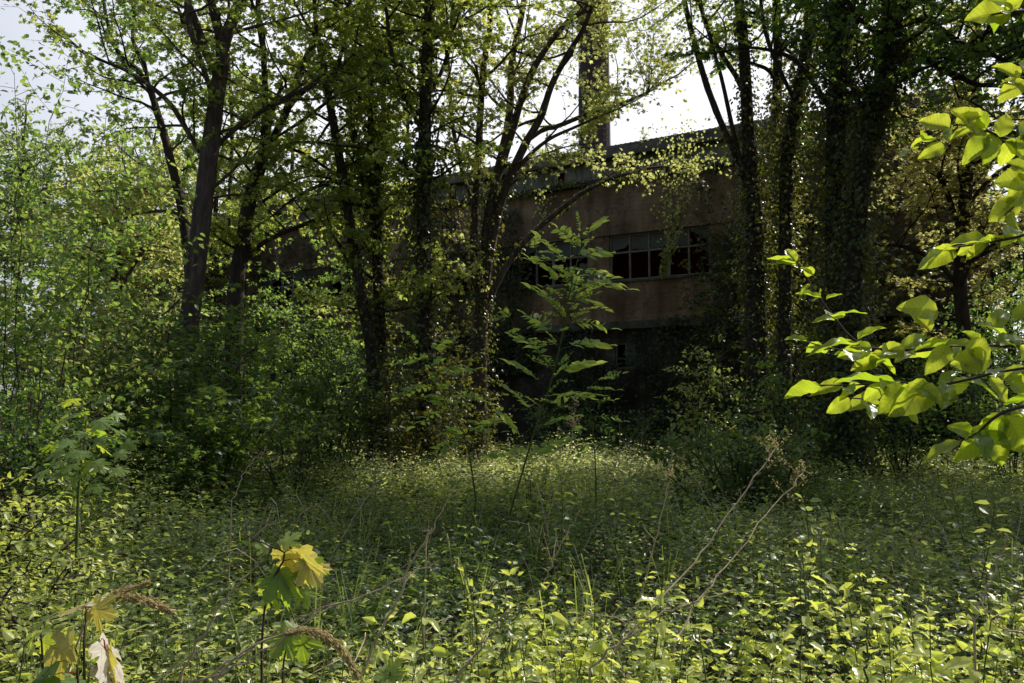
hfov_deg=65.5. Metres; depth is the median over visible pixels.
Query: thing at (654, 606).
dry stalk
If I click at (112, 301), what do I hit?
hawthorn bush
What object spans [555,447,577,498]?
nettle plant
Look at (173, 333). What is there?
hawthorn bush
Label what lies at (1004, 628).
dry stalk
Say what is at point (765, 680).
bramble shoot
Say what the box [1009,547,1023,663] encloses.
nettle plant
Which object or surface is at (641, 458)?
dry stalk
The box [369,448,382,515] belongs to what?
nettle plant
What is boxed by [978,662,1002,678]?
bramble shoot
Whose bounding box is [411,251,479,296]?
window
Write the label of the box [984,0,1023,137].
edge tree
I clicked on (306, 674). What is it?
bramble shoot
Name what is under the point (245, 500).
nettle plant
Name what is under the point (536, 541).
nettle plant
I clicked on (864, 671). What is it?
dry stalk
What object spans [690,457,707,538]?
nettle plant
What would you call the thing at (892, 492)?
undergrowth
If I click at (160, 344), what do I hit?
maple sapling
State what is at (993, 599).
bramble shoot
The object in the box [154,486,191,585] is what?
nettle plant
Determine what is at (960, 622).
bramble shoot
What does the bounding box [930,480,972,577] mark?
nettle plant
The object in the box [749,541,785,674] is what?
nettle plant
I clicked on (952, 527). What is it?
nettle plant
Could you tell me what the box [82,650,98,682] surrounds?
bramble shoot
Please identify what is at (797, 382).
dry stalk
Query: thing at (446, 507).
nettle plant
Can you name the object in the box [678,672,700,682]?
bramble shoot
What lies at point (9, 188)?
distant tree
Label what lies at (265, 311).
hawthorn bush
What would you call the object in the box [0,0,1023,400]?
sky
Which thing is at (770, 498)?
nettle plant
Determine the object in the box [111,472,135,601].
nettle plant
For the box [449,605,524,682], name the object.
dry stalk
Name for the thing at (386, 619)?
dry stalk
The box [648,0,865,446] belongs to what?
ivy clad tree
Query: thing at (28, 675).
bramble shoot
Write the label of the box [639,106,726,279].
hanging ivy
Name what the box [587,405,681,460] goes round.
hazel bush
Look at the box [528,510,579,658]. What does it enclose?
dry stalk
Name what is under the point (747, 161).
ivy clad tree
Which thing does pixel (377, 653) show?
bramble shoot
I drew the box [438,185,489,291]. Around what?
hanging ivy
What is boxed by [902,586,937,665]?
bramble shoot
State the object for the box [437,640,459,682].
bramble shoot
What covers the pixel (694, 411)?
elder bush
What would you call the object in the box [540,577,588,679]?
bramble shoot
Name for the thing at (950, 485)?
nettle plant
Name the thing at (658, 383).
wall ivy
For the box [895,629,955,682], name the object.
bramble shoot
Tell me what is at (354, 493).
nettle plant
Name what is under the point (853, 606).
plant
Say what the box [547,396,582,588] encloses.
dry stalk
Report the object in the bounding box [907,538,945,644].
nettle plant
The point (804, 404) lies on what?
dry stalk
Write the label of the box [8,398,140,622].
sycamore seedling
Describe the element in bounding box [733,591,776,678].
bramble shoot
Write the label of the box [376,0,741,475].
fan shaped tree
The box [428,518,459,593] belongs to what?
nettle plant
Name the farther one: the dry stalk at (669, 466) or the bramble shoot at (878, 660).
the dry stalk at (669, 466)
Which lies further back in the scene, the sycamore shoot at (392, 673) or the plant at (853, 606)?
the plant at (853, 606)
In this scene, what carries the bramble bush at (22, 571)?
on the ground
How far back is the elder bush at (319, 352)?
15.42 m
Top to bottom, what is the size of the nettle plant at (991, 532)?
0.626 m
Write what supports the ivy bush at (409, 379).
on the ground
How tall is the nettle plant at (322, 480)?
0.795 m
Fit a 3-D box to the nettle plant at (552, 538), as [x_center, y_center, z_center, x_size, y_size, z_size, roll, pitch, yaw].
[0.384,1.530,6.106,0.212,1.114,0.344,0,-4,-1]
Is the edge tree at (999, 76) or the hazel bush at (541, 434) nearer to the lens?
the edge tree at (999, 76)
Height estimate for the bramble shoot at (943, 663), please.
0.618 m
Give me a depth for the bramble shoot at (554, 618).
3.53 m
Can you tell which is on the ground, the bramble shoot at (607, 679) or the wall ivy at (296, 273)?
the bramble shoot at (607, 679)
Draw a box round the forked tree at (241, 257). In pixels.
[165,0,451,467]
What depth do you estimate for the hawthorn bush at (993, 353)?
18.80 m
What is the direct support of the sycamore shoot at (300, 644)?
on the ground
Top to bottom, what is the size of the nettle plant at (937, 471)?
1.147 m
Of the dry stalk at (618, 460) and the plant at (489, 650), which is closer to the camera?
the plant at (489, 650)
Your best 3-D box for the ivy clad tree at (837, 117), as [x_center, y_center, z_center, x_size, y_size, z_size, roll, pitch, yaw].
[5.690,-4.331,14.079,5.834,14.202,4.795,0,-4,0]
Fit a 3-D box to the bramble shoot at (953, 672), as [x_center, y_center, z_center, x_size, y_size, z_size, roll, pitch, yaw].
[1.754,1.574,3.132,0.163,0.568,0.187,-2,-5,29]
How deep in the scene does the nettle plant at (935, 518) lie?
8.01 m
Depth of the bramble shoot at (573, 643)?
2.78 m
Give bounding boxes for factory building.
[90,86,996,454]
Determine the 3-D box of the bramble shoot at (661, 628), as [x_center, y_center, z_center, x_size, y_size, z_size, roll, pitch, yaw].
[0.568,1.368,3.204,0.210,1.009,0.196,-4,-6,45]
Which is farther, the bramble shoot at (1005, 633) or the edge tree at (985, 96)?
the edge tree at (985, 96)
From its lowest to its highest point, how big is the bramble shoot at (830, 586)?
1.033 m
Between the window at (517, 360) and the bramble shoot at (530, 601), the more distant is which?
the window at (517, 360)
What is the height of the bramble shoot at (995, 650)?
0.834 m
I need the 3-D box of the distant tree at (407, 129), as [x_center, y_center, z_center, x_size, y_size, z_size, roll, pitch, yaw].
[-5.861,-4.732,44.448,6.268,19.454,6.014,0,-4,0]
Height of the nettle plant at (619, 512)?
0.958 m
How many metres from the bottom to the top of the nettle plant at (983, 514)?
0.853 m
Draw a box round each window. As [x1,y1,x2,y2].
[142,285,183,305]
[201,277,245,313]
[259,269,315,307]
[330,261,393,301]
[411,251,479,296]
[503,239,587,289]
[507,347,523,370]
[610,225,709,280]
[616,343,635,368]
[735,213,847,270]
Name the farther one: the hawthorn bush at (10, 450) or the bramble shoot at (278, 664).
the hawthorn bush at (10, 450)
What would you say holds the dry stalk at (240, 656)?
on the ground
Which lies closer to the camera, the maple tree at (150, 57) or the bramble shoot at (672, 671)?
the bramble shoot at (672, 671)
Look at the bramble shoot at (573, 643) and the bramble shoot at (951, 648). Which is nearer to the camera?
the bramble shoot at (573, 643)
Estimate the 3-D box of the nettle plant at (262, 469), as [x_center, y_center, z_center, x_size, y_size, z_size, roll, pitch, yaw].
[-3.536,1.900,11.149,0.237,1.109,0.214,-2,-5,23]
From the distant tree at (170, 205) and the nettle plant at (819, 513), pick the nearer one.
the nettle plant at (819, 513)
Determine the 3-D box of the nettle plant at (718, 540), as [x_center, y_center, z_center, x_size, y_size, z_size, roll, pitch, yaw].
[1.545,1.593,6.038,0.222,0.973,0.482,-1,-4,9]
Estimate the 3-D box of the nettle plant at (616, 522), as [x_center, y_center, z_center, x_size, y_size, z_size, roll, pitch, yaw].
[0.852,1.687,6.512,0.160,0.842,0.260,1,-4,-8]
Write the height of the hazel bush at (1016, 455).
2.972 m
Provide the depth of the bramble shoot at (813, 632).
3.77 m
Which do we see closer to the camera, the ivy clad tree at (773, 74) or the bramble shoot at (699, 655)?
the bramble shoot at (699, 655)
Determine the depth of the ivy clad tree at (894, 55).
13.20 m
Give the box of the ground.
[0,402,1023,682]
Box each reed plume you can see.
[67,577,176,676]
[213,625,361,682]
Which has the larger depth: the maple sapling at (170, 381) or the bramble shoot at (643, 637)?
the maple sapling at (170, 381)
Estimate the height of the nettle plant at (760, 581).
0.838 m
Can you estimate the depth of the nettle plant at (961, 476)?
10.80 m
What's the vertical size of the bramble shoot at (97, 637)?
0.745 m
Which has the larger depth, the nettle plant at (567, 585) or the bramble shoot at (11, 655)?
the nettle plant at (567, 585)
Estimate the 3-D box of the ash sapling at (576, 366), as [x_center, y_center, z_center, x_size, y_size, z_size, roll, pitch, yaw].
[0.538,0.388,8.192,1.708,3.629,1.404,0,-4,0]
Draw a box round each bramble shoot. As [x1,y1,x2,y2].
[0,623,40,682]
[2,627,44,682]
[16,663,44,682]
[67,634,100,682]
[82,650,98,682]
[123,642,150,682]
[252,608,300,682]
[298,671,317,682]
[325,640,364,682]
[327,640,360,682]
[349,666,372,682]
[362,610,413,682]
[367,664,378,682]
[400,573,455,682]
[403,645,431,682]
[405,632,437,679]
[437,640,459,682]
[453,561,518,678]
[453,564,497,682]
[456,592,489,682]
[464,662,482,682]
[472,630,489,682]
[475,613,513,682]
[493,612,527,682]
[500,569,554,682]
[503,665,524,682]
[504,620,544,682]
[506,636,541,682]
[518,605,545,681]
[522,605,556,678]
[523,583,568,682]
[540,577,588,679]
[555,635,576,681]
[556,620,588,682]
[558,623,609,682]
[559,621,595,682]
[571,592,616,682]
[572,604,604,682]
[589,623,617,682]
[592,623,619,682]
[622,557,681,682]
[634,572,675,681]
[636,619,670,682]
[645,633,671,682]
[654,622,702,682]
[665,665,701,682]
[669,636,701,678]
[678,616,704,676]
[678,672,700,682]
[679,576,730,682]
[699,636,730,682]
[710,666,730,682]
[724,618,760,682]
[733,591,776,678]
[755,621,797,682]
[760,603,807,682]
[760,651,787,682]
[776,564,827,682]
[787,539,827,682]
[795,556,824,682]
[803,650,843,682]
[804,527,839,682]
[817,589,865,682]
[819,674,833,682]
[832,586,880,682]
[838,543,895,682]
[847,663,875,682]
[855,574,909,682]
[867,622,911,682]
[869,605,912,682]
[870,594,912,675]
[890,588,945,682]
[890,596,938,682]
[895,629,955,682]
[896,656,921,682]
[899,625,938,682]
[901,605,949,682]
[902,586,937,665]
[921,637,945,682]
[924,593,962,680]
[942,600,1013,682]
[943,670,957,682]
[951,597,1002,682]
[955,620,1006,682]
[967,561,998,679]
[978,598,1013,679]
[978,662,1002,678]
[986,645,1011,682]
[992,576,1023,681]
[993,604,1023,681]
[994,610,1023,682]
[1016,670,1023,675]
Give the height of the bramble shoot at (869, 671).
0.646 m
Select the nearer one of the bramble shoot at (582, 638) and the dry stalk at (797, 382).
the bramble shoot at (582, 638)
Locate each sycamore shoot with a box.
[24,611,57,676]
[32,626,85,682]
[49,593,118,679]
[88,633,124,682]
[239,528,332,682]
[265,617,323,682]
[372,657,406,682]
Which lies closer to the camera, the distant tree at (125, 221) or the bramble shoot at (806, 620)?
the bramble shoot at (806, 620)
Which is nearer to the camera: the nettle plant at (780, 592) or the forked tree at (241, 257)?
the nettle plant at (780, 592)
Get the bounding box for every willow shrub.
[0,32,210,566]
[0,213,182,519]
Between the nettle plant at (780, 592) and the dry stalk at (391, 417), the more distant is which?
the dry stalk at (391, 417)
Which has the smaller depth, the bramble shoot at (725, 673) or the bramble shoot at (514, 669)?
the bramble shoot at (514, 669)
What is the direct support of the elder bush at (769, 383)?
on the ground
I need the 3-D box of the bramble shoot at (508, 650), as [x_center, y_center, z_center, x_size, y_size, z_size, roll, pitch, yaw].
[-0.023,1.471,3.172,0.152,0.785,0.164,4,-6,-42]
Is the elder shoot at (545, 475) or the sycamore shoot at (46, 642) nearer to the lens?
the sycamore shoot at (46, 642)
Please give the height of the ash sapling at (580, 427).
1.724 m
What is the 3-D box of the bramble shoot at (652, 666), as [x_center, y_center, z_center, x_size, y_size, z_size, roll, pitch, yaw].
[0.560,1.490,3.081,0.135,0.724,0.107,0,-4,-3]
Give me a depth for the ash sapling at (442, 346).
8.62 m
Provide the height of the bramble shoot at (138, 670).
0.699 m
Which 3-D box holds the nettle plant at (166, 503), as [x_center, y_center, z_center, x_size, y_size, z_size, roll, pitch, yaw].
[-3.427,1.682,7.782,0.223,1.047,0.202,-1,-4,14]
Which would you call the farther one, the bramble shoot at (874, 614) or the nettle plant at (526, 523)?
the nettle plant at (526, 523)
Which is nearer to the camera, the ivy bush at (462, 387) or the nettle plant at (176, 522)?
the nettle plant at (176, 522)
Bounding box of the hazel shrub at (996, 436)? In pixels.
[767,0,1023,466]
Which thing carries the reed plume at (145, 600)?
on the ground
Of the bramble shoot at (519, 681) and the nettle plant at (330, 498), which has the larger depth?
the nettle plant at (330, 498)
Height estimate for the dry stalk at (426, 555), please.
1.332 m
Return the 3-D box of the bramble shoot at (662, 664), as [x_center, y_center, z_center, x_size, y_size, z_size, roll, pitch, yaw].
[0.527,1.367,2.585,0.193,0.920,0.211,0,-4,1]
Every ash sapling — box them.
[384,325,517,549]
[482,211,639,552]
[556,390,628,536]
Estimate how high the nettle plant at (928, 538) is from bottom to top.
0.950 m
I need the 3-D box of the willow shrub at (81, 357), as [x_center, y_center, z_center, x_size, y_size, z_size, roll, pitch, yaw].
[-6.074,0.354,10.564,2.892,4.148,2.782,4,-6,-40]
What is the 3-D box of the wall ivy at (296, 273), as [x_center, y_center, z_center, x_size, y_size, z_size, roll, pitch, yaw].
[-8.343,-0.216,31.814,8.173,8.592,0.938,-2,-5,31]
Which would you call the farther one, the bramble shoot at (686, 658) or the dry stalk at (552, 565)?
the dry stalk at (552, 565)
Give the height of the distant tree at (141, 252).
9.617 m
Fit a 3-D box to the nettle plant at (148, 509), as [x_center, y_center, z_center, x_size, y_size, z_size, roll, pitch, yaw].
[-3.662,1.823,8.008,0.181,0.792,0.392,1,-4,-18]
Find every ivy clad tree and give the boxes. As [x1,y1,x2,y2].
[247,0,485,482]
[250,0,577,486]
[614,0,799,462]
[643,0,869,475]
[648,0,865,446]
[660,0,943,483]
[744,0,1023,503]
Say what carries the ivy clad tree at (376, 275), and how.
on the ground
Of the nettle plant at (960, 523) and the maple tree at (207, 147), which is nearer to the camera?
the nettle plant at (960, 523)
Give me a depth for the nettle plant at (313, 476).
11.62 m
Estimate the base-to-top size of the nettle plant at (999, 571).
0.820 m
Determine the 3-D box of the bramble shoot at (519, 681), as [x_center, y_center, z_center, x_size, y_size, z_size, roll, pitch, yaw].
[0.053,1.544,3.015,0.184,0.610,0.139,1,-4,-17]
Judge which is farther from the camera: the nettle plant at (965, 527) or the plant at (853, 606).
the nettle plant at (965, 527)
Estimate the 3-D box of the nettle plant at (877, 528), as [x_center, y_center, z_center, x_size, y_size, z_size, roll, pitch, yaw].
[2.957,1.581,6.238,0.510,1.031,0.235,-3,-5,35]
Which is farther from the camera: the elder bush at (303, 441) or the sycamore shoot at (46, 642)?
the elder bush at (303, 441)
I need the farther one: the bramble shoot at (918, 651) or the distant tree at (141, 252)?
the distant tree at (141, 252)
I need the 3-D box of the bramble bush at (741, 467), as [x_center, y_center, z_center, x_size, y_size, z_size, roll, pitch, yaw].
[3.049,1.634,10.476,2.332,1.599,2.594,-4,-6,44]
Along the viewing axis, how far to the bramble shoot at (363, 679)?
2.42 m
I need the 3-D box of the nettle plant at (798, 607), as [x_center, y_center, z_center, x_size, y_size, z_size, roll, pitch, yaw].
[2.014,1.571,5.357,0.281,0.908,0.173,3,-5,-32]
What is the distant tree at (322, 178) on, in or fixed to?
on the ground
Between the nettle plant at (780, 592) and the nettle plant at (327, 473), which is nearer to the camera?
the nettle plant at (780, 592)
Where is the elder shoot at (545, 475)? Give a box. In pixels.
[491,436,590,550]
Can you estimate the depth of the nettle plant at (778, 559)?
5.29 m
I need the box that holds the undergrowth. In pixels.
[0,412,1023,682]
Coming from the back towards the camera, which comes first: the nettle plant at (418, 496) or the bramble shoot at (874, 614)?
the nettle plant at (418, 496)
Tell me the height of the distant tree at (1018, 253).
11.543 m
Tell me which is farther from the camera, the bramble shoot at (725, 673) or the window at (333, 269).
the window at (333, 269)
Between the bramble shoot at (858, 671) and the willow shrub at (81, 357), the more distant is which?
the willow shrub at (81, 357)
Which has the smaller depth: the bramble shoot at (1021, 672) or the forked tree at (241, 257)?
the bramble shoot at (1021, 672)
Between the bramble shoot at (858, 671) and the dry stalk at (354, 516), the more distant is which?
the dry stalk at (354, 516)
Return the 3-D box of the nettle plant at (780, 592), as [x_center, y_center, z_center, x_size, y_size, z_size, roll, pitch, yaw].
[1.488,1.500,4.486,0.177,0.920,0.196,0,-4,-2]
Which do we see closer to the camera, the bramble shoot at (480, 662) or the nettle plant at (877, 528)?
the bramble shoot at (480, 662)
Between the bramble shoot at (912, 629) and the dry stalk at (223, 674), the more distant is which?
the bramble shoot at (912, 629)
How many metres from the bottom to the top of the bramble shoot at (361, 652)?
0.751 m
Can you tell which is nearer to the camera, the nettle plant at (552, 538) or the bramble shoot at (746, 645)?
the bramble shoot at (746, 645)
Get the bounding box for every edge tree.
[879,0,1023,171]
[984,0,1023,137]
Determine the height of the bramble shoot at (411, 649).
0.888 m
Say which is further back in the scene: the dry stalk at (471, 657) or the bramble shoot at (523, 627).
the bramble shoot at (523, 627)
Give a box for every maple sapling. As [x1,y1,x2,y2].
[13,322,283,515]
[82,242,261,496]
[135,276,335,499]
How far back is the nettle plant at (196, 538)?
7.04 m
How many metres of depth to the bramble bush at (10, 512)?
4.97 m
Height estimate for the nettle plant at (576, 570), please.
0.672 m
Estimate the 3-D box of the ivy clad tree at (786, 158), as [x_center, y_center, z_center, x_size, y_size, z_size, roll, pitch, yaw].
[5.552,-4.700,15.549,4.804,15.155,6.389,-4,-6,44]
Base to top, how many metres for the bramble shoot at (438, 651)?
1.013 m
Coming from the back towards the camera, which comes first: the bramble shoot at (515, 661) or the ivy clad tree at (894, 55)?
the ivy clad tree at (894, 55)
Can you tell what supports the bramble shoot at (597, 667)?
on the ground
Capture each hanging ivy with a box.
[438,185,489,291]
[530,178,556,231]
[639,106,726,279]
[651,189,767,303]
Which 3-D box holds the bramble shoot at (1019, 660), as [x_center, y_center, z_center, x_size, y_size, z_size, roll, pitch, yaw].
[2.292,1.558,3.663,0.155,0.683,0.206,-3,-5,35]
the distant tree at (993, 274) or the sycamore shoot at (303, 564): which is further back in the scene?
the distant tree at (993, 274)
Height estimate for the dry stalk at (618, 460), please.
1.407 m
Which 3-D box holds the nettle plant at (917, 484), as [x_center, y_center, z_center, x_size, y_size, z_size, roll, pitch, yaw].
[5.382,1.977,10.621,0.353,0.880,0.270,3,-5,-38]
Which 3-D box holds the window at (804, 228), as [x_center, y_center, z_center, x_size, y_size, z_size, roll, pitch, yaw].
[8.124,-2.887,23.028,3.292,1.495,0.070,-2,-5,30]
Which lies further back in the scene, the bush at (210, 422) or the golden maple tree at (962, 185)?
the golden maple tree at (962, 185)
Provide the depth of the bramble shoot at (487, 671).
3.31 m
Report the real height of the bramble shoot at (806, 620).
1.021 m
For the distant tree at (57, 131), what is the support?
on the ground
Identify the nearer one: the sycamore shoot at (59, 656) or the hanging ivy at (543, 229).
the sycamore shoot at (59, 656)
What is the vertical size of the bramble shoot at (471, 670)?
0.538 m
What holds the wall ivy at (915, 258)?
attached to the factory building
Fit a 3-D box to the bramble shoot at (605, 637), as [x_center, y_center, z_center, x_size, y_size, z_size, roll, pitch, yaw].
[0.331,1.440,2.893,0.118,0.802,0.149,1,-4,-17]
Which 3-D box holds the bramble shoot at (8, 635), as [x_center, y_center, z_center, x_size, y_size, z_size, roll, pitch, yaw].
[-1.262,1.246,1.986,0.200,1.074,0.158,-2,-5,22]
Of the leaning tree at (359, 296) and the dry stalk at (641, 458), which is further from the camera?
the leaning tree at (359, 296)
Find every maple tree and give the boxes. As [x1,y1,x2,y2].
[1,0,430,462]
[45,0,251,273]
[795,0,1023,473]
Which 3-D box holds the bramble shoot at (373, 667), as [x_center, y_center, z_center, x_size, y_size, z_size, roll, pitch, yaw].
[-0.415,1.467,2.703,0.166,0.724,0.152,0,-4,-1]
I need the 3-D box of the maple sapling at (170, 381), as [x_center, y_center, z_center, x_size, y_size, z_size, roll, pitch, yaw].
[-4.955,1.136,11.399,3.183,2.726,3.072,0,-4,0]
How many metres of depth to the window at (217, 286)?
35.42 m
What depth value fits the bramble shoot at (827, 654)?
2.93 m
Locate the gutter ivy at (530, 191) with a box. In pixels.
[312,125,933,226]
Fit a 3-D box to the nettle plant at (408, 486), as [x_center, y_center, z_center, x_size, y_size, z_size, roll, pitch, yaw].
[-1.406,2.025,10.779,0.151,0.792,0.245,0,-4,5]
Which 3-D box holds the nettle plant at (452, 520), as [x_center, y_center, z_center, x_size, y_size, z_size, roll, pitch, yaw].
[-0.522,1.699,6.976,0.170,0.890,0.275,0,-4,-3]
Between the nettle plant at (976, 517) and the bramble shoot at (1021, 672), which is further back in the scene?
the nettle plant at (976, 517)
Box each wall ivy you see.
[242,225,386,443]
[395,208,536,445]
[539,314,740,453]
[696,151,826,444]
[862,156,985,462]
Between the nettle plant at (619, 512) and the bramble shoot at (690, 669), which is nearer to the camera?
the bramble shoot at (690, 669)
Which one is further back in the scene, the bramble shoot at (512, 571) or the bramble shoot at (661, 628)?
the bramble shoot at (512, 571)
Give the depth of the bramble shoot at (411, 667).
2.89 m
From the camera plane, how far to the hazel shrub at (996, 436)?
1.45 m
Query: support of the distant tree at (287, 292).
on the ground
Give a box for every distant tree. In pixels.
[0,71,36,366]
[0,89,106,437]
[7,97,221,438]
[24,173,166,392]
[48,108,217,428]
[148,125,275,412]
[220,112,361,307]
[259,123,396,293]
[359,95,452,178]
[986,164,1023,414]
[987,160,1023,394]
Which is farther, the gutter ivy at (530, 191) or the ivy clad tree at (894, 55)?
the gutter ivy at (530, 191)
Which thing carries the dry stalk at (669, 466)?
on the ground
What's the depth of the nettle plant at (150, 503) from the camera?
8.91 m
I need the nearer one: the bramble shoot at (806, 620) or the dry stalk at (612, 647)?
the dry stalk at (612, 647)
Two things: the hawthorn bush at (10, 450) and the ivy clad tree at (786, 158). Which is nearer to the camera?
the hawthorn bush at (10, 450)
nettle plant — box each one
[0,487,13,578]
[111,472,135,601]
[140,482,154,554]
[142,479,162,543]
[153,460,171,560]
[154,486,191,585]
[167,492,181,586]
[189,497,205,576]
[235,451,262,546]
[254,438,265,501]
[304,458,321,496]
[312,457,332,501]
[321,451,334,504]
[324,463,340,534]
[341,468,367,522]
[367,438,386,531]
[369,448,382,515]
[402,463,412,506]
[406,471,425,537]
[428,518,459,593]
[438,470,454,538]
[443,485,461,583]
[451,526,475,675]
[515,500,557,611]
[520,486,542,560]
[520,495,536,557]
[524,491,552,606]
[548,469,574,606]
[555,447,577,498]
[555,505,577,608]
[556,537,592,605]
[579,477,594,545]
[603,497,624,579]
[613,475,628,578]
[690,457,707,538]
[700,486,730,614]
[706,528,738,642]
[739,531,776,665]
[749,456,768,528]
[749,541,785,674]
[759,526,791,674]
[763,476,776,544]
[766,528,794,622]
[789,493,841,664]
[795,505,825,640]
[814,494,829,551]
[829,506,868,597]
[852,476,916,601]
[905,456,926,511]
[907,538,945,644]
[910,470,941,518]
[919,485,950,608]
[926,497,942,545]
[930,435,946,502]
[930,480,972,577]
[938,491,971,569]
[940,484,998,645]
[942,453,954,502]
[943,466,957,509]
[947,497,1011,656]
[948,498,986,575]
[951,480,972,603]
[953,463,972,509]
[955,463,997,591]
[963,528,1008,626]
[969,456,996,530]
[969,482,993,551]
[977,472,1004,522]
[981,513,1001,556]
[983,561,1023,682]
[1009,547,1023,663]
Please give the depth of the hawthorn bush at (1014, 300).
17.76 m
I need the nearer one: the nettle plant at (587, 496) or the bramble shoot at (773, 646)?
the bramble shoot at (773, 646)
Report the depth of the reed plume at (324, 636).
1.77 m
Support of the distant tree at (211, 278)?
on the ground
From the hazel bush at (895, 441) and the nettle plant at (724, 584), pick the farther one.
the hazel bush at (895, 441)
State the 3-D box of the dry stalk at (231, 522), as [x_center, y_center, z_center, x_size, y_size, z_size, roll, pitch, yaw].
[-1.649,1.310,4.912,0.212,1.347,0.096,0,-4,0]
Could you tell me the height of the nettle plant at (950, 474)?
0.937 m
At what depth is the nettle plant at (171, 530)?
7.01 m
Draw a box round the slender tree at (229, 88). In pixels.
[147,1,294,375]
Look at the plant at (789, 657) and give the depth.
3.13 m
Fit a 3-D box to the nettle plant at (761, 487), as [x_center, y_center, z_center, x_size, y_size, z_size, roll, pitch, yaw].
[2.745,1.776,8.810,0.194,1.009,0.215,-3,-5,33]
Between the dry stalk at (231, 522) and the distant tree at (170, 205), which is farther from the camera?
the distant tree at (170, 205)
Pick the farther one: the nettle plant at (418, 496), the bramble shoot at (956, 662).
the nettle plant at (418, 496)
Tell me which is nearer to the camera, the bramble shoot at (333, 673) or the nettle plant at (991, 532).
the bramble shoot at (333, 673)
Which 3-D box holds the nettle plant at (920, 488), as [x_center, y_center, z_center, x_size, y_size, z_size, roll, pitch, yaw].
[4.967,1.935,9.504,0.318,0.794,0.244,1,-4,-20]
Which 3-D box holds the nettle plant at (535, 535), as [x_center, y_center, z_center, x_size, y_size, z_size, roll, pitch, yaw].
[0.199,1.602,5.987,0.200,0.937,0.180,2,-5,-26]
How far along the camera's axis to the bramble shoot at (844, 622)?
3.27 m
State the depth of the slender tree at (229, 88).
18.22 m
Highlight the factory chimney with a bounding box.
[578,0,610,150]
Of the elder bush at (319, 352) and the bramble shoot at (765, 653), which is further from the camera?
the elder bush at (319, 352)
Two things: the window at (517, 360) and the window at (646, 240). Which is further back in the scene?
the window at (517, 360)
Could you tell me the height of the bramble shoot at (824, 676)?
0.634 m
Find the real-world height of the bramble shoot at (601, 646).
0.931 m
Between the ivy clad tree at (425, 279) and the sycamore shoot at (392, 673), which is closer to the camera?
the sycamore shoot at (392, 673)
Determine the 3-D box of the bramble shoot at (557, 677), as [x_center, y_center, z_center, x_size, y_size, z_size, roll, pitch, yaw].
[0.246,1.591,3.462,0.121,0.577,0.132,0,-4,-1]
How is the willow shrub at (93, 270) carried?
on the ground
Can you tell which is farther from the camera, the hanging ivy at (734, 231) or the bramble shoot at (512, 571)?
the hanging ivy at (734, 231)
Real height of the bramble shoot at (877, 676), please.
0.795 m
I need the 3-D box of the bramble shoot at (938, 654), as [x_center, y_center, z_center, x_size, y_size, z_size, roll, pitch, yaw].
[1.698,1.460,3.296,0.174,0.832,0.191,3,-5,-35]
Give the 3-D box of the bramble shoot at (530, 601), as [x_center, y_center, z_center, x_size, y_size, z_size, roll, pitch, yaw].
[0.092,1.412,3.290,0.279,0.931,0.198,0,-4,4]
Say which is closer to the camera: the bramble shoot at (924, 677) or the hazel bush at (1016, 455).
the bramble shoot at (924, 677)
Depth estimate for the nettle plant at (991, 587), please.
5.71 m
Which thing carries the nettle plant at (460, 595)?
on the ground
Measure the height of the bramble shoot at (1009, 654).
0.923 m
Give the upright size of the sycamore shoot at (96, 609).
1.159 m
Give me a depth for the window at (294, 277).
33.11 m
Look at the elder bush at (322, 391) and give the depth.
13.91 m
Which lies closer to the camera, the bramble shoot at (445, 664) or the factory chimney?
the bramble shoot at (445, 664)
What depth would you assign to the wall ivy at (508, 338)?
27.36 m
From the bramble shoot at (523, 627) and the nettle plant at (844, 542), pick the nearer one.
the bramble shoot at (523, 627)
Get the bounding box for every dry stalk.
[179,548,270,682]
[186,598,330,682]
[196,560,439,682]
[225,447,265,657]
[327,459,394,607]
[360,519,431,682]
[378,356,398,483]
[423,468,476,661]
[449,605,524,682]
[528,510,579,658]
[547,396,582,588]
[588,589,735,682]
[598,430,791,681]
[617,424,634,509]
[617,460,674,681]
[639,422,655,492]
[671,459,812,682]
[717,318,732,469]
[789,331,816,475]
[794,353,811,503]
[857,605,870,682]
[972,533,1008,682]
[980,599,1023,635]
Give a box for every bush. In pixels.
[0,249,168,437]
[0,251,87,434]
[0,266,202,504]
[0,368,125,585]
[0,460,150,661]
[0,548,152,682]
[82,375,313,525]
[167,237,356,453]
[226,316,382,475]
[229,402,373,507]
[243,222,416,452]
[259,337,404,494]
[287,341,444,456]
[324,352,479,485]
[436,319,511,465]
[508,392,611,464]
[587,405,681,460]
[628,405,841,525]
[654,334,761,493]
[669,241,799,450]
[708,318,887,500]
[767,224,955,446]
[801,357,976,490]
[913,271,1023,455]
[921,321,1023,503]
[926,261,1023,414]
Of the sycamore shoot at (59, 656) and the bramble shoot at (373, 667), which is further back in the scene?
the bramble shoot at (373, 667)
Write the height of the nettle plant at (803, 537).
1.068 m
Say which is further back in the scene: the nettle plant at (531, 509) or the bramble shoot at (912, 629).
the nettle plant at (531, 509)
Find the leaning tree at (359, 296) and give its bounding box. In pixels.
[209,0,491,476]
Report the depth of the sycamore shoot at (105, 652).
1.70 m
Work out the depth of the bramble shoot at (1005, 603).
3.76 m
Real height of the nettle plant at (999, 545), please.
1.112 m
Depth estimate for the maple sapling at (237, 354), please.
13.04 m
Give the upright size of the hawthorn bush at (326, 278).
6.586 m
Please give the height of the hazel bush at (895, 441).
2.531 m

